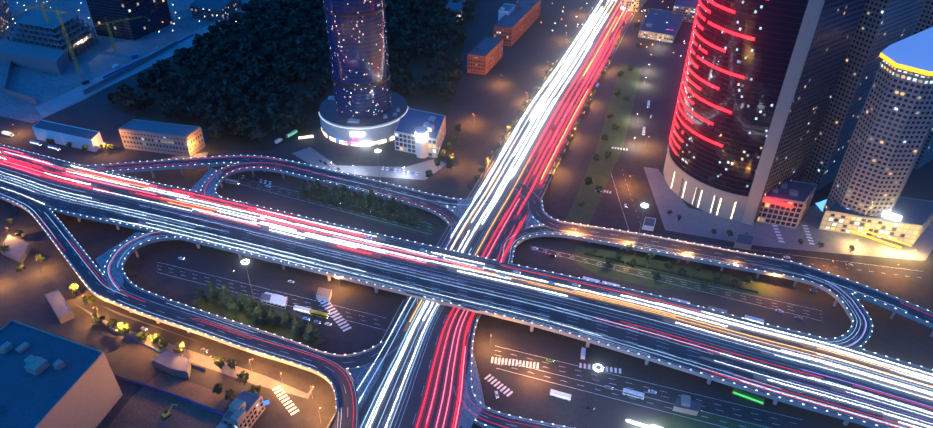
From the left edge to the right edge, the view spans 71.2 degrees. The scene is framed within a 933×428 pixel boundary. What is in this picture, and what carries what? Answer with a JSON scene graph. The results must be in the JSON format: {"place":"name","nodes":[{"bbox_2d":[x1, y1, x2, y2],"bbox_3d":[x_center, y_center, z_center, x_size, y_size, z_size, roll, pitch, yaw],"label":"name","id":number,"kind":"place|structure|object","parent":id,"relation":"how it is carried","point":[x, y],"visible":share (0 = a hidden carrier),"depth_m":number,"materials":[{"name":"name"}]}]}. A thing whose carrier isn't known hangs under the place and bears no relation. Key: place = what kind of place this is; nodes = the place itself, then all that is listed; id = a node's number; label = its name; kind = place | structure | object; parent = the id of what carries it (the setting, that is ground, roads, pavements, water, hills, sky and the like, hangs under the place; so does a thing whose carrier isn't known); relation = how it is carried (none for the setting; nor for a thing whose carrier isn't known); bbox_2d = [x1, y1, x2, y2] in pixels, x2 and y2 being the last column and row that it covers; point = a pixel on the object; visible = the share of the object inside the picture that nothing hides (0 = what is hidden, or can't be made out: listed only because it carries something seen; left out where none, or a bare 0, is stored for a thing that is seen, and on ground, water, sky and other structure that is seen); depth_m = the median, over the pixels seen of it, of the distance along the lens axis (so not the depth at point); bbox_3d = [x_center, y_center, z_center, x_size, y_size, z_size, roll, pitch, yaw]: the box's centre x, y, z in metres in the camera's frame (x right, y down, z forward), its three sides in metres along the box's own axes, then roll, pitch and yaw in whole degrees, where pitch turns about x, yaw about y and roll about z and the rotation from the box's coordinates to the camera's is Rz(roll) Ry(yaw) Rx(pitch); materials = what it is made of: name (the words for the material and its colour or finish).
{"place":"outdoors","nodes":[
{"label":"outdoors","id":0,"kind":"place"},
{"bbox_2d":[7,9,97,60],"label":"frame building","id":1,"kind":"structure","parent":0,"point":[33,28],"depth_m":786.56,"materials":[{"name":"concrete"}]},
{"bbox_2d":[0,0,249,122],"bbox_3d":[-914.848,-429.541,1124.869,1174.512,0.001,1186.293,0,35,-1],"label":"earth ground","id":2,"kind":"structure","parent":0,"point":[101,57],"depth_m":791.98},
{"bbox_2d":[0,0,13,39],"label":"block","id":3,"kind":"structure","parent":2,"relation":"on","point":[6,20],"depth_m":866.09,"materials":[{"name":"concrete"}]},
{"bbox_2d":[0,40,69,74],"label":"low building","id":4,"kind":"structure","parent":2,"relation":"on","point":[39,58],"depth_m":757.18,"materials":[{"name":"concrete"}]},
{"bbox_2d":[4,34,223,415],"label":"walls","id":5,"kind":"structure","parent":2,"relation":"on","point":[131,66],"depth_m":708.21,"materials":[{"name":"concrete"}]},
{"bbox_2d":[95,16,141,51],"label":"tower crane","id":6,"kind":"object","parent":2,"relation":"on","point":[107,23],"visible":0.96,"depth_m":793.77,"materials":[{"name":"orange paint"}]},
{"bbox_2d":[86,0,172,40],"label":"dark block","id":7,"kind":"structure","parent":2,"relation":"on","point":[154,14],"depth_m":836.37,"materials":[{"name":"black glass"}]},
{"bbox_2d":[190,0,241,21],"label":"block","id":8,"kind":"structure","parent":2,"relation":"on","point":[210,10],"depth_m":901.50,"materials":[{"name":"concrete"}]},
{"bbox_2d":[35,10,245,117],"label":"road","id":9,"kind":"structure","parent":0,"point":[56,104],"depth_m":731.82,"materials":[{"name":"asphalt"}]},
{"bbox_2d":[48,268,313,393],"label":"street","id":10,"kind":"structure","parent":0,"point":[59,280],"depth_m":407.49,"materials":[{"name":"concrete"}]},
{"bbox_2d":[77,291,314,398],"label":"sidewalk","id":11,"kind":"structure","parent":0,"point":[255,378],"depth_m":391.31,"materials":[{"name":"concrete"}]},
{"bbox_2d":[69,283,260,401],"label":"street trees","id":12,"kind":"object","parent":11,"relation":"on","point":[159,341],"visible":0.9,"depth_m":397.76,"materials":[{"name":"green plant"}]},
{"bbox_2d":[190,168,222,196],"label":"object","id":13,"kind":"object","parent":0,"point":[209,188],"visible":1,"depth_m":536.66,"materials":[{"name":"asphalt"}]},
{"bbox_2d":[105,0,467,150],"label":"park lawn","id":14,"kind":"structure","parent":0,"point":[427,98],"depth_m":700.17,"materials":[{"name":"green plant"}]},
{"bbox_2d":[107,0,475,145],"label":"park trees","id":15,"kind":"object","parent":14,"relation":"on","point":[215,45],"visible":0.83,"depth_m":739.32,"materials":[{"name":"green plant"}]},
{"bbox_2d":[444,0,469,19],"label":"block","id":16,"kind":"structure","parent":14,"relation":"on","point":[453,6],"depth_m":911.92,"materials":[{"name":"grey brick"}]},
{"bbox_2d":[0,0,932,427],"bbox_3d":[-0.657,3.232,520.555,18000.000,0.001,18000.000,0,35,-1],"label":"ground","id":17,"kind":"structure","parent":0,"point":[490,96],"depth_m":541.84,"materials":[{"name":"asphalt"}]},
{"bbox_2d":[1,235,31,262],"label":"building","id":18,"kind":"structure","parent":17,"relation":"on","point":[18,250],"depth_m":475.88,"materials":[{"name":"beige concrete"}]},
{"bbox_2d":[23,6,80,74],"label":"tower crane","id":19,"kind":"object","parent":17,"relation":"on","point":[67,41],"visible":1,"depth_m":718.80,"materials":[{"name":"orange paint"}]},
{"bbox_2d":[44,289,74,323],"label":"block","id":20,"kind":"structure","parent":17,"relation":"on","point":[62,310],"depth_m":426.08,"materials":[{"name":"beige concrete"}]},
{"bbox_2d":[0,320,122,427],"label":"hall","id":21,"kind":"structure","parent":17,"relation":"on","point":[49,380],"depth_m":344.19,"materials":[{"name":"beige stone"}]},
{"bbox_2d":[32,120,103,151],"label":"low building","id":22,"kind":"structure","parent":17,"relation":"on","point":[76,137],"depth_m":607.98,"materials":[{"name":"paint"}]},
{"bbox_2d":[0,138,222,273],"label":"trees","id":23,"kind":"object","parent":17,"relation":"on","point":[19,232],"visible":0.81,"depth_m":499.57,"materials":[{"name":"green plant"}]},
{"bbox_2d":[75,152,207,165],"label":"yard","id":24,"kind":"structure","parent":17,"relation":"on","point":[204,154],"depth_m":596.44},
{"bbox_2d":[118,119,205,156],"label":"beige block","id":25,"kind":"structure","parent":17,"relation":"on","point":[162,137],"depth_m":597.11,"materials":[{"name":"stone"}]},
{"bbox_2d":[108,373,228,427],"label":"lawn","id":26,"kind":"structure","parent":17,"relation":"on","point":[145,407],"depth_m":367.07,"materials":[{"name":"concrete"}]},
{"bbox_2d":[152,350,190,378],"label":"building","id":27,"kind":"structure","parent":17,"relation":"on","point":[172,363],"depth_m":386.36,"materials":[{"name":"beige"}]},
{"bbox_2d":[221,390,264,427],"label":"block","id":28,"kind":"structure","parent":17,"relation":"on","point":[246,409],"depth_m":352.37,"materials":[{"name":"beige stone"}]},
{"bbox_2d":[138,246,401,343],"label":"road","id":29,"kind":"structure","parent":17,"relation":"on","point":[210,262],"depth_m":450.78,"materials":[{"name":"asphalt"}]},
{"bbox_2d":[191,300,324,347],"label":"planting bed","id":30,"kind":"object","parent":29,"relation":"on","point":[216,309],"visible":0.25,"depth_m":421.46,"materials":[{"name":"green plant"}]},
{"bbox_2d":[194,282,320,344],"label":"trees","id":31,"kind":"object","parent":30,"relation":"on","point":[267,316],"visible":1,"depth_m":418.18,"materials":[{"name":"green plant"}]},
{"bbox_2d":[293,305,310,313],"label":"bus","id":32,"kind":"object","parent":29,"relation":"on","point":[296,308],"visible":0.9,"depth_m":429.34,"materials":[{"name":"white paint"}]},
{"bbox_2d":[310,309,328,318],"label":"bus","id":33,"kind":"object","parent":29,"relation":"on","point":[323,315],"visible":0.92,"depth_m":425.87,"materials":[{"name":"yellow paint"}]},
{"bbox_2d":[316,287,331,301],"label":"building","id":34,"kind":"structure","parent":29,"relation":"on","point":[323,294],"depth_m":440.02,"materials":[{"name":"white paint"}]},
{"bbox_2d":[222,174,444,242],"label":"road","id":35,"kind":"structure","parent":17,"relation":"on","point":[251,194],"depth_m":538.66,"materials":[{"name":"asphalt"}]},
{"bbox_2d":[304,193,438,236],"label":"planting bed","id":36,"kind":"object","parent":35,"relation":"on","point":[425,226],"visible":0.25,"depth_m":516.79,"materials":[{"name":"green plant"}]},
{"bbox_2d":[297,180,418,224],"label":"trees","id":37,"kind":"object","parent":36,"relation":"on","point":[396,207],"visible":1,"depth_m":526.74,"materials":[{"name":"green plant"}]},
{"bbox_2d":[319,91,407,146],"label":"round podium building","id":38,"kind":"structure","parent":17,"relation":"on","point":[334,123],"depth_m":615.30,"materials":[{"name":"stone"}]},
{"bbox_2d":[323,0,390,118],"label":"cylinder tower","id":39,"kind":"structure","parent":38,"relation":"on","point":[353,48],"depth_m":585.87,"materials":[{"name":"blue glass"}]},
{"bbox_2d":[323,2,389,88],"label":"tower ring bands","id":40,"kind":"object","parent":39,"relation":"attached to","point":[364,86],"visible":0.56,"depth_m":596.00,"materials":[{"name":"metal"}]},
{"bbox_2d":[323,0,390,117],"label":"tower floor bands","id":41,"kind":"object","parent":39,"relation":"attached to","point":[359,59],"visible":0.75,"depth_m":587.98,"materials":[{"name":"glass"}]},
{"bbox_2d":[336,133,378,145],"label":"illuminated signs","id":42,"kind":"object","parent":38,"relation":"attached to","point":[367,143],"visible":1,"depth_m":611.64,"materials":[{"name":"white"}]},
{"bbox_2d":[349,358,385,410],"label":"junction gore","id":43,"kind":"structure","parent":17,"relation":"on","point":[366,380],"depth_m":378.07,"materials":[{"name":"asphalt"}]},
{"bbox_2d":[292,147,445,179],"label":"plaza","id":44,"kind":"structure","parent":17,"relation":"on","point":[311,156],"depth_m":582.67,"materials":[{"name":"concrete"}]},
{"bbox_2d":[394,108,445,157],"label":"tower annex","id":45,"kind":"object","parent":17,"relation":"on","point":[410,120],"visible":0.92,"depth_m":605.55,"materials":[{"name":"concrete"}]},
{"bbox_2d":[415,126,427,157],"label":"stair tower","id":46,"kind":"structure","parent":17,"relation":"on","point":[421,134],"depth_m":589.14,"materials":[{"name":"stone"}]},
{"bbox_2d":[425,124,460,176],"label":"trees","id":47,"kind":"object","parent":17,"relation":"on","point":[428,172],"visible":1,"depth_m":585.31,"materials":[{"name":"green plant"}]},
{"bbox_2d":[0,7,916,427],"bbox_3d":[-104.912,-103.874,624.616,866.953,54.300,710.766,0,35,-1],"label":"lamp poles and heads","id":48,"kind":"object","parent":17,"relation":"on","point":[596,367],"visible":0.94,"depth_m":434.79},
{"bbox_2d":[263,7,668,427],"bbox_3d":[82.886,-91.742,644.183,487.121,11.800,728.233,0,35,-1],"label":"buses","id":49,"kind":"object","parent":17,"relation":"on","point":[266,402],"visible":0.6,"depth_m":358.73,"materials":[{"name":"white"}]},
{"bbox_2d":[0,28,932,427],"bbox_3d":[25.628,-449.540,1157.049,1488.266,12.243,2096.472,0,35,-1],"label":"lane paint","id":50,"kind":"object","parent":17,"relation":"on","point":[464,298],"visible":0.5,"depth_m":423.24,"materials":[{"name":"white"}]},
{"bbox_2d":[12,167,932,425],"bbox_3d":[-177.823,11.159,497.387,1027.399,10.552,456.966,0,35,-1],"label":"bridge piers","id":51,"kind":"structure","parent":17,"relation":"on","point":[845,423],"depth_m":455.55,"materials":[{"name":"concrete"}]},
{"bbox_2d":[0,184,358,427],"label":"highway ramp","id":52,"kind":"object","parent":51,"relation":"on","point":[339,380],"visible":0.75,"depth_m":406.99,"materials":[{"name":"asphalt"}]},
{"bbox_2d":[95,232,155,294],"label":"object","id":53,"kind":"object","parent":52,"relation":"on","point":[115,273],"visible":0.78,"depth_m":454.83,"materials":[{"name":"asphalt"}]},
{"bbox_2d":[8,151,495,207],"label":"ramp","id":54,"kind":"object","parent":51,"relation":"on","point":[433,198],"visible":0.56,"depth_m":558.08,"materials":[{"name":"asphalt"}]},
{"bbox_2d":[120,232,419,370],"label":"loop ramp","id":55,"kind":"structure","parent":51,"relation":"on","point":[361,359],"depth_m":404.93,"materials":[{"name":"asphalt"}]},
{"bbox_2d":[201,162,464,250],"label":"loop ramp","id":56,"kind":"object","parent":51,"relation":"on","point":[450,216],"visible":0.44,"depth_m":540.67,"materials":[{"name":"asphalt"}]},
{"bbox_2d":[0,145,932,427],"bbox_3d":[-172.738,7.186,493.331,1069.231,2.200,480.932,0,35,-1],"label":"flyover deck","id":57,"kind":"structure","parent":51,"relation":"on","point":[478,293],"depth_m":423.95,"materials":[{"name":"asphalt"}]},
{"bbox_2d":[0,0,932,427],"bbox_3d":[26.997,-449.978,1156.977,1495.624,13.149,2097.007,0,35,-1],"label":"guardrails","id":58,"kind":"object","parent":57,"relation":"on","point":[466,254],"visible":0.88,"depth_m":449.00,"materials":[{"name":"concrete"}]},
{"bbox_2d":[0,0,932,427],"bbox_3d":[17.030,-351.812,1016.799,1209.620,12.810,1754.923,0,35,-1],"label":"light trails","id":59,"kind":"object","parent":57,"relation":"on","point":[540,142],"visible":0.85,"depth_m":460.30,"materials":[{"name":"white"}]},
{"bbox_2d":[3,145,932,426],"bbox_3d":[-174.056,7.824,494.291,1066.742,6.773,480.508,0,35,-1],"label":"guardrail lights","id":60,"kind":"object","parent":57,"relation":"on","point":[385,235],"visible":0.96,"depth_m":444.00,"materials":[{"name":"white"}]},
{"bbox_2d":[22,152,929,421],"bbox_3d":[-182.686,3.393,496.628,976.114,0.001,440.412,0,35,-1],"label":"deck expansion joints","id":61,"kind":"object","parent":57,"relation":"on","point":[499,303],"visible":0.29,"depth_m":425.77,"materials":[{"name":"black metal"}]},
{"bbox_2d":[453,311,562,427],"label":"loop ramp","id":62,"kind":"object","parent":51,"relation":"on","point":[496,420],"visible":0.21,"depth_m":355.60,"materials":[{"name":"asphalt"}]},
{"bbox_2d":[497,226,871,348],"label":"loop ramp","id":63,"kind":"structure","parent":51,"relation":"on","point":[842,296],"depth_m":458.65,"materials":[{"name":"asphalt"}]},
{"bbox_2d":[328,0,634,427],"bbox_3d":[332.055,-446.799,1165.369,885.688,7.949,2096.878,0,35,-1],"label":"cross road deck","id":64,"kind":"structure","parent":17,"relation":"on","point":[411,409],"depth_m":393.21,"materials":[{"name":"asphalt"}]},
{"bbox_2d":[448,193,476,225],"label":"gore junction","id":65,"kind":"object","parent":64,"relation":"on","point":[462,211],"visible":0.57,"depth_m":522.62,"materials":[{"name":"asphalt"}]},
{"bbox_2d":[459,348,484,427],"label":"junction gore","id":66,"kind":"structure","parent":64,"relation":"on","point":[473,405],"depth_m":367.48,"materials":[{"name":"asphalt"}]},
{"bbox_2d":[523,207,543,240],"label":"gore junction","id":67,"kind":"object","parent":64,"relation":"on","point":[532,222],"visible":0.29,"depth_m":506.70,"materials":[{"name":"asphalt"}]},
{"bbox_2d":[513,184,932,328],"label":"ramp","id":68,"kind":"object","parent":64,"relation":"on","point":[534,205],"visible":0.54,"depth_m":469.13,"materials":[{"name":"asphalt"}]},
{"bbox_2d":[467,36,502,74],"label":"brick block","id":69,"kind":"structure","parent":17,"relation":"on","point":[484,55],"depth_m":758.11,"materials":[{"name":"red brick"}]},
{"bbox_2d":[467,54,558,189],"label":"street lights","id":70,"kind":"object","parent":17,"relation":"on","point":[481,170],"visible":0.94,"depth_m":634.26,"materials":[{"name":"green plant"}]},
{"bbox_2d":[493,0,540,46],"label":"brick block","id":71,"kind":"structure","parent":17,"relation":"on","point":[516,23],"depth_m":853.72,"materials":[{"name":"red brick"}]},
{"bbox_2d":[498,4,515,20],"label":"building","id":72,"kind":"structure","parent":71,"relation":"on","point":[506,9],"depth_m":863.71,"materials":[{"name":"white paint"}]},
{"bbox_2d":[308,19,758,292],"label":"median hedges","id":73,"kind":"object","parent":17,"relation":"on","point":[585,253],"visible":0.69,"depth_m":526.80,"materials":[{"name":"green plant"}]},
{"bbox_2d":[272,147,814,414],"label":"crosswalks","id":74,"kind":"structure","parent":17,"relation":"on","point":[485,378],"depth_m":395.61,"materials":[{"name":"white paint"}]},
{"bbox_2d":[541,56,612,192],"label":"street lights","id":75,"kind":"object","parent":17,"relation":"on","point":[573,131],"visible":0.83,"depth_m":634.01,"materials":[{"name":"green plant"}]},
{"bbox_2d":[566,63,641,223],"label":"verge","id":76,"kind":"structure","parent":17,"relation":"on","point":[603,167],"depth_m":618.61,"materials":[{"name":"green plant"}]},
{"bbox_2d":[578,8,649,208],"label":"trees","id":77,"kind":"object","parent":76,"relation":"on","point":[608,154],"visible":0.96,"depth_m":636.63,"materials":[{"name":"green plant"}]},
{"bbox_2d":[642,217,655,230],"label":"building","id":78,"kind":"structure","parent":17,"relation":"on","point":[649,224],"depth_m":509.36,"materials":[{"name":"white paint"}]},
{"bbox_2d":[638,8,683,42],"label":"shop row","id":79,"kind":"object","parent":17,"relation":"on","point":[657,23],"visible":0.94,"depth_m":872.77,"materials":[{"name":"beige stone"}]},
{"bbox_2d":[515,237,849,336],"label":"road","id":80,"kind":"structure","parent":17,"relation":"on","point":[833,319],"depth_m":446.89,"materials":[{"name":"asphalt"}]},
{"bbox_2d":[574,246,777,296],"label":"grass patch","id":81,"kind":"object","parent":80,"relation":"on","point":[647,279],"visible":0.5,"depth_m":464.03,"materials":[{"name":"green plant"}]},
{"bbox_2d":[591,244,751,288],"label":"trees","id":82,"kind":"object","parent":81,"relation":"on","point":[682,269],"visible":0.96,"depth_m":464.64,"materials":[{"name":"green plant"}]},
{"bbox_2d":[672,0,698,22],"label":"block","id":83,"kind":"structure","parent":17,"relation":"on","point":[687,9],"depth_m":911.94,"materials":[{"name":"beige stone"}]},
{"bbox_2d":[668,0,808,195],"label":"skyscraper","id":84,"kind":"structure","parent":17,"relation":"on","point":[765,46],"depth_m":475.49,"materials":[{"name":"black glass"}]},
{"bbox_2d":[663,147,747,221],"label":"building base","id":85,"kind":"object","parent":84,"relation":"attached to","point":[684,186],"visible":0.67,"depth_m":526.85,"materials":[{"name":"concrete"}]},
{"bbox_2d":[670,0,754,154],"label":"light strips","id":86,"kind":"object","parent":84,"relation":"on","point":[710,65],"visible":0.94,"depth_m":496.11,"materials":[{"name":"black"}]},
{"bbox_2d":[668,0,806,196],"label":"skyscraper floor bands","id":87,"kind":"object","parent":84,"relation":"attached to","point":[733,92],"visible":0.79,"depth_m":477.62,"materials":[{"name":"glass"}]},
{"bbox_2d":[753,0,866,223],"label":"skyscraper","id":88,"kind":"structure","parent":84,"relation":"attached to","point":[835,31],"depth_m":470.66,"materials":[{"name":"glass"}]},
{"bbox_2d":[733,233,754,249],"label":"building","id":89,"kind":"structure","parent":17,"relation":"on","point":[744,241],"depth_m":490.88,"materials":[{"name":"concrete"}]},
{"bbox_2d":[819,196,932,243],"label":"podium building","id":90,"kind":"structure","parent":17,"relation":"on","point":[913,224],"depth_m":500.40,"materials":[{"name":"beige stone"}]},
{"bbox_2d":[763,197,911,248],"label":"illuminated signs","id":91,"kind":"object","parent":90,"relation":"on","point":[884,214],"visible":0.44,"depth_m":497.25,"materials":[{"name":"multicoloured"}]},
{"bbox_2d":[471,0,582,163],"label":"side road","id":92,"kind":"structure","parent":0,"point":[550,52],"depth_m":741.79,"materials":[{"name":"asphalt"}]},
{"bbox_2d":[545,0,651,196],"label":"side road","id":93,"kind":"structure","parent":0,"point":[566,172],"depth_m":668.67,"materials":[{"name":"asphalt"}]},
{"bbox_2d":[620,0,646,11],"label":"block","id":94,"kind":"structure","parent":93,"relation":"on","point":[631,5],"depth_m":947.73,"materials":[{"name":"beige stone"}]},
{"bbox_2d":[473,327,840,427],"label":"ground","id":95,"kind":"structure","parent":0,"point":[529,397],"depth_m":380.08,"materials":[{"name":"asphalt"}]},
{"bbox_2d":[550,389,570,400],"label":"bus","id":96,"kind":"object","parent":95,"relation":"on","point":[559,394],"visible":0.96,"depth_m":373.33,"materials":[{"name":"white paint"}]},
{"bbox_2d":[622,388,644,399],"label":"bus","id":97,"kind":"object","parent":95,"relation":"on","point":[633,393],"visible":0.96,"depth_m":374.56,"materials":[{"name":"white paint"}]},
{"bbox_2d":[672,394,700,415],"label":"building","id":98,"kind":"structure","parent":95,"relation":"on","point":[685,404],"depth_m":366.05,"materials":[{"name":"concrete"}]},
{"bbox_2d":[635,411,766,427],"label":"illuminated ground patch","id":99,"kind":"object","parent":95,"relation":"on","point":[674,421],"depth_m":361.84,"materials":[{"name":"green plant"}]},
{"bbox_2d":[732,388,764,404],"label":"bus","id":100,"kind":"object","parent":95,"relation":"on","point":[748,396],"visible":0.98,"depth_m":373.65,"materials":[{"name":"green paint"}]},
{"bbox_2d":[611,167,930,281],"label":"street","id":101,"kind":"structure","parent":0,"point":[632,215],"depth_m":482.86,"materials":[{"name":"asphalt"}]},
{"bbox_2d":[157,174,919,427],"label":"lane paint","id":102,"kind":"object","parent":101,"relation":"on","point":[547,358],"visible":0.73,"depth_m":433.87,"materials":[{"name":"white"}]},
{"bbox_2d":[741,0,824,224],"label":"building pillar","id":103,"kind":"structure","parent":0,"point":[798,58],"depth_m":458.22,"materials":[{"name":"concrete"}]},
{"bbox_2d":[644,167,932,260],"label":"plaza","id":104,"kind":"structure","parent":0,"point":[694,221],"depth_m":508.08,"materials":[{"name":"concrete"}]},
{"bbox_2d":[667,210,854,251],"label":"trees","id":105,"kind":"object","parent":104,"relation":"on","point":[729,233],"visible":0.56,"depth_m":499.26,"materials":[{"name":"green plant"}]},
{"bbox_2d":[757,180,816,228],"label":"low-rise building","id":106,"kind":"structure","parent":104,"relation":"on","point":[798,195],"depth_m":510.69,"materials":[{"name":"concrete"}]},
{"bbox_2d":[802,0,925,189],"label":"skyscraper","id":107,"kind":"structure","parent":0,"point":[883,25],"depth_m":510.10,"materials":[{"name":"glass"}]},
{"bbox_2d":[823,27,932,215],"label":"round tower","id":108,"kind":"structure","parent":0,"point":[893,128],"depth_m":465.43,"materials":[{"name":"concrete"}]},
{"bbox_2d":[911,0,932,169],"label":"grid tower","id":109,"kind":"structure","parent":0,"point":[923,23],"depth_m":557.06,"materials":[{"name":"glass"}]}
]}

